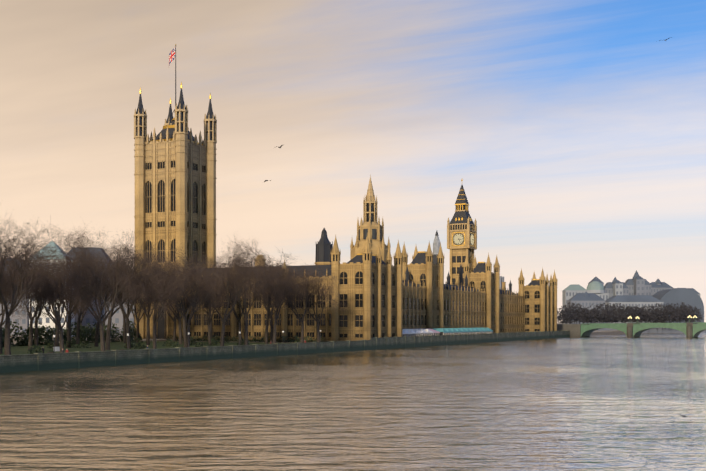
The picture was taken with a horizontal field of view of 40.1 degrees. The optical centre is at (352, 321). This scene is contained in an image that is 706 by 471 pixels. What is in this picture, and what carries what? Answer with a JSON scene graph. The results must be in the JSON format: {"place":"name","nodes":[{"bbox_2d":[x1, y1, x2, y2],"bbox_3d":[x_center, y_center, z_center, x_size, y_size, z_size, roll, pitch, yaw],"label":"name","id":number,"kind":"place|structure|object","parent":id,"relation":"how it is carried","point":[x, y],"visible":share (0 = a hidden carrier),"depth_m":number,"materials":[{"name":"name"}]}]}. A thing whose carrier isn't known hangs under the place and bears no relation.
{"place":"outdoors","nodes":[
{"label":"outdoors","id":0,"kind":"place"},
{"bbox_2d":[0,323,624,372],"bbox_3d":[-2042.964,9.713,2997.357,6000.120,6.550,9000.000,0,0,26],"label":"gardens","id":1,"kind":"object","parent":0,"point":[19,359],"visible":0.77,"depth_m":246.10,"materials":[{"name":"green"}]},
{"bbox_2d":[0,231,23,284],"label":"tree","id":2,"kind":"object","parent":1,"relation":"on","point":[11,261],"visible":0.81,"depth_m":191.21,"materials":[{"name":"brown plant"}]},
{"bbox_2d":[0,253,25,315],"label":"tree","id":3,"kind":"object","parent":1,"relation":"on","point":[3,288],"depth_m":288.54,"materials":[{"name":"brown plant"}]},
{"bbox_2d":[0,252,29,306],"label":"tree","id":4,"kind":"object","parent":1,"relation":"on","point":[9,285],"visible":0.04,"depth_m":248.84,"materials":[{"name":"brown plant"}]},
{"bbox_2d":[0,258,39,353],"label":"tree","id":5,"kind":"object","parent":1,"relation":"on","point":[5,294],"visible":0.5,"depth_m":225.89,"materials":[{"name":"brown plant"}]},
{"bbox_2d":[0,242,62,348],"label":"tree","id":6,"kind":"object","parent":1,"relation":"on","point":[30,334],"visible":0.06,"depth_m":266.18,"materials":[{"name":"brown plant"}]},
{"bbox_2d":[0,200,74,354],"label":"tree","id":7,"kind":"object","parent":1,"relation":"on","point":[25,259],"visible":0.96,"depth_m":196.62,"materials":[{"name":"brown plant"}]},
{"bbox_2d":[25,258,66,345],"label":"tree","id":8,"kind":"object","parent":1,"relation":"on","point":[36,333],"depth_m":300.35,"materials":[{"name":"brown plant"}]},
{"bbox_2d":[17,246,95,351],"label":"tree","id":9,"kind":"object","parent":1,"relation":"on","point":[57,335],"visible":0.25,"depth_m":245.37,"materials":[{"name":"brown plant"}]},
{"bbox_2d":[11,261,102,352],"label":"tree","id":10,"kind":"object","parent":1,"relation":"on","point":[59,291],"visible":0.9,"depth_m":212.88,"materials":[{"name":"brown plant"}]},
{"bbox_2d":[50,275,68,334],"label":"tree","id":11,"kind":"object","parent":1,"relation":"on","point":[53,310],"visible":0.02,"depth_m":366.87,"materials":[{"name":"brown plant"}]},
{"bbox_2d":[61,294,90,328],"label":"tree","id":12,"kind":"object","parent":1,"relation":"on","point":[71,310],"visible":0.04,"depth_m":396.00,"materials":[{"name":"brown plant"}]},
{"bbox_2d":[39,223,113,347],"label":"tree","id":13,"kind":"object","parent":1,"relation":"on","point":[77,244],"visible":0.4,"depth_m":277.65,"materials":[{"name":"brown plant"}]},
{"bbox_2d":[64,283,104,328],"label":"tree","id":14,"kind":"object","parent":1,"relation":"on","point":[82,316],"visible":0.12,"depth_m":357.39,"materials":[{"name":"brown plant"}]},
{"bbox_2d":[65,241,111,343],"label":"tree","id":15,"kind":"object","parent":1,"relation":"on","point":[78,329],"visible":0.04,"depth_m":321.09,"materials":[{"name":"brown plant"}]},
{"bbox_2d":[49,239,147,350],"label":"tree","id":16,"kind":"object","parent":1,"relation":"on","point":[98,319],"visible":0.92,"depth_m":223.17,"materials":[{"name":"brown plant"}]},
{"bbox_2d":[56,254,140,346],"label":"tree","id":17,"kind":"object","parent":1,"relation":"on","point":[97,324],"visible":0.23,"depth_m":293.90,"materials":[{"name":"brown plant"}]},
{"bbox_2d":[93,282,129,338],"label":"tree","id":18,"kind":"object","parent":1,"relation":"on","point":[105,307],"visible":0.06,"depth_m":368.30,"materials":[{"name":"brown plant"}]},
{"bbox_2d":[68,228,162,349],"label":"tree","id":19,"kind":"object","parent":1,"relation":"on","point":[119,259],"visible":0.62,"depth_m":257.97,"materials":[{"name":"brown plant"}]},
{"bbox_2d":[112,296,134,330],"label":"tree","id":20,"kind":"object","parent":1,"relation":"on","point":[133,314],"visible":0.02,"depth_m":411.09,"materials":[{"name":"brown plant"}]},
{"bbox_2d":[97,252,155,342],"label":"tree","id":21,"kind":"object","parent":1,"relation":"on","point":[124,330],"visible":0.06,"depth_m":336.13,"materials":[{"name":"brown plant"}]},
{"bbox_2d":[90,233,171,348],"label":"tree","id":22,"kind":"object","parent":1,"relation":"on","point":[128,340],"visible":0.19,"depth_m":269.72,"materials":[{"name":"brown plant"}]},
{"bbox_2d":[109,289,168,341],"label":"tree","id":23,"kind":"object","parent":1,"relation":"on","point":[138,321],"visible":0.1,"depth_m":347.60,"materials":[{"name":"brown plant"}]},
{"bbox_2d":[126,247,178,344],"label":"tree","id":24,"kind":"object","parent":1,"relation":"on","point":[148,316],"visible":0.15,"depth_m":313.05,"materials":[{"name":"brown plant"}]},
{"bbox_2d":[131,250,190,348],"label":"tree","id":25,"kind":"object","parent":1,"relation":"on","point":[165,287],"visible":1,"depth_m":238.85,"materials":[{"name":"brown plant"}]},
{"bbox_2d":[2,321,327,353],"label":"shrubs","id":26,"kind":"object","parent":1,"relation":"on","point":[46,338],"visible":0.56,"depth_m":321.08,"materials":[{"name":"green plant"}]},
{"bbox_2d":[152,281,194,340],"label":"tree","id":27,"kind":"object","parent":1,"relation":"on","point":[174,331],"visible":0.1,"depth_m":364.16,"materials":[{"name":"brown plant"}]},
{"bbox_2d":[134,44,216,338],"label":"tower","id":28,"kind":"structure","parent":1,"relation":"on","point":[175,182],"depth_m":384.68,"materials":[{"name":"stone"}]},
{"bbox_2d":[169,47,174,64],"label":"flag","id":29,"kind":"object","parent":28,"relation":"attached to","point":[172,56],"visible":1,"depth_m":393.99,"materials":[{"name":"multicoloured fabric"}]},
{"bbox_2d":[150,251,205,343],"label":"tree","id":30,"kind":"object","parent":1,"relation":"on","point":[178,317],"visible":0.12,"depth_m":328.80,"materials":[{"name":"brown plant"}]},
{"bbox_2d":[42,329,320,352],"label":"furniture","id":31,"kind":"object","parent":1,"relation":"on","point":[56,349],"visible":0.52,"depth_m":231.88,"materials":[{"name":"white wood"}]},
{"bbox_2d":[142,240,223,346],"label":"tree","id":32,"kind":"object","parent":1,"relation":"on","point":[181,313],"visible":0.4,"depth_m":285.24,"materials":[{"name":"brown plant"}]},
{"bbox_2d":[150,255,223,347],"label":"tree","id":33,"kind":"object","parent":1,"relation":"on","point":[190,299],"visible":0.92,"depth_m":256.44,"materials":[{"name":"brown plant"}]},
{"bbox_2d":[188,252,230,342],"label":"tree","id":34,"kind":"object","parent":1,"relation":"on","point":[208,263],"visible":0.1,"depth_m":339.98,"materials":[{"name":"brown plant"}]},
{"bbox_2d":[188,270,242,344],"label":"tree","id":35,"kind":"object","parent":1,"relation":"on","point":[209,319],"visible":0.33,"depth_m":298.89,"materials":[{"name":"brown plant"}]},
{"bbox_2d":[183,251,265,345],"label":"tree","id":36,"kind":"object","parent":1,"relation":"on","point":[231,292],"visible":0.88,"depth_m":267.92,"materials":[{"name":"brown plant"}]},
{"bbox_2d":[208,257,276,342],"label":"tree","id":37,"kind":"object","parent":1,"relation":"on","point":[239,325],"visible":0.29,"depth_m":315.78,"materials":[{"name":"brown plant"}]},
{"bbox_2d":[211,235,279,344],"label":"tree","id":38,"kind":"object","parent":1,"relation":"on","point":[245,314],"visible":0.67,"depth_m":281.76,"materials":[{"name":"brown plant"}]},
{"bbox_2d":[244,250,296,342],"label":"tree","id":39,"kind":"object","parent":1,"relation":"on","point":[271,329],"visible":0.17,"depth_m":344.96,"materials":[{"name":"brown plant"}]},
{"bbox_2d":[244,255,301,343],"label":"tree","id":40,"kind":"object","parent":1,"relation":"on","point":[266,328],"visible":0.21,"depth_m":329.71,"materials":[{"name":"brown plant"}]},
{"bbox_2d":[252,258,307,343],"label":"tree","id":41,"kind":"object","parent":1,"relation":"on","point":[284,289],"visible":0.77,"depth_m":294.33,"materials":[{"name":"brown plant"}]},
{"bbox_2d":[272,263,322,342],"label":"tree","id":42,"kind":"object","parent":1,"relation":"on","point":[291,306],"visible":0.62,"depth_m":309.45,"materials":[{"name":"brown plant"}]},
{"bbox_2d":[283,264,348,341],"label":"tree","id":43,"kind":"object","parent":1,"relation":"on","point":[313,294],"visible":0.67,"depth_m":320.15,"materials":[{"name":"brown plant"}]},
{"bbox_2d":[187,228,557,340],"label":"palace","id":44,"kind":"structure","parent":1,"relation":"on","point":[379,295],"depth_m":374.89,"materials":[{"name":"stone"}]},
{"bbox_2d":[350,175,390,262],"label":"central tower","id":45,"kind":"structure","parent":44,"relation":"on","point":[371,227],"depth_m":485.37,"materials":[{"name":"stone"}]},
{"bbox_2d":[447,180,476,285],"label":"clock tower","id":46,"kind":"structure","parent":44,"relation":"attached to","point":[461,233],"depth_m":610.49,"materials":[{"name":"stone"}]},
{"bbox_2d":[371,328,569,349],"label":"terrace","id":47,"kind":"structure","parent":1,"relation":"on","point":[427,337],"depth_m":420.73,"materials":[{"name":"white stone"}]},
{"bbox_2d":[0,333,705,470],"bbox_3d":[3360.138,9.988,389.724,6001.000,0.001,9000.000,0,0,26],"label":"water","id":48,"kind":"structure","parent":0,"point":[615,402],"depth_m":107.24,"materials":[{"name":"grey liquid"}]},
{"bbox_2d":[557,315,705,337],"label":"bridge","id":49,"kind":"structure","parent":48,"relation":"on","point":[688,330],"depth_m":601.64,"materials":[{"name":"metal"}]},
{"bbox_2d":[0,241,705,336],"bbox_3d":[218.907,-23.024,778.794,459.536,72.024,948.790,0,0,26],"label":"background buildings","id":50,"kind":"structure","parent":0,"point":[597,300],"depth_m":862.14,"materials":[{"name":"stone"}]},
{"bbox_2d":[0,0,705,322],"label":"sky","id":51,"kind":"structure","parent":0,"point":[574,135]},
{"bbox_2d":[264,37,693,417],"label":"birds","id":52,"kind":"object","parent":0,"point":[684,416],"visible":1,"depth_m":109.20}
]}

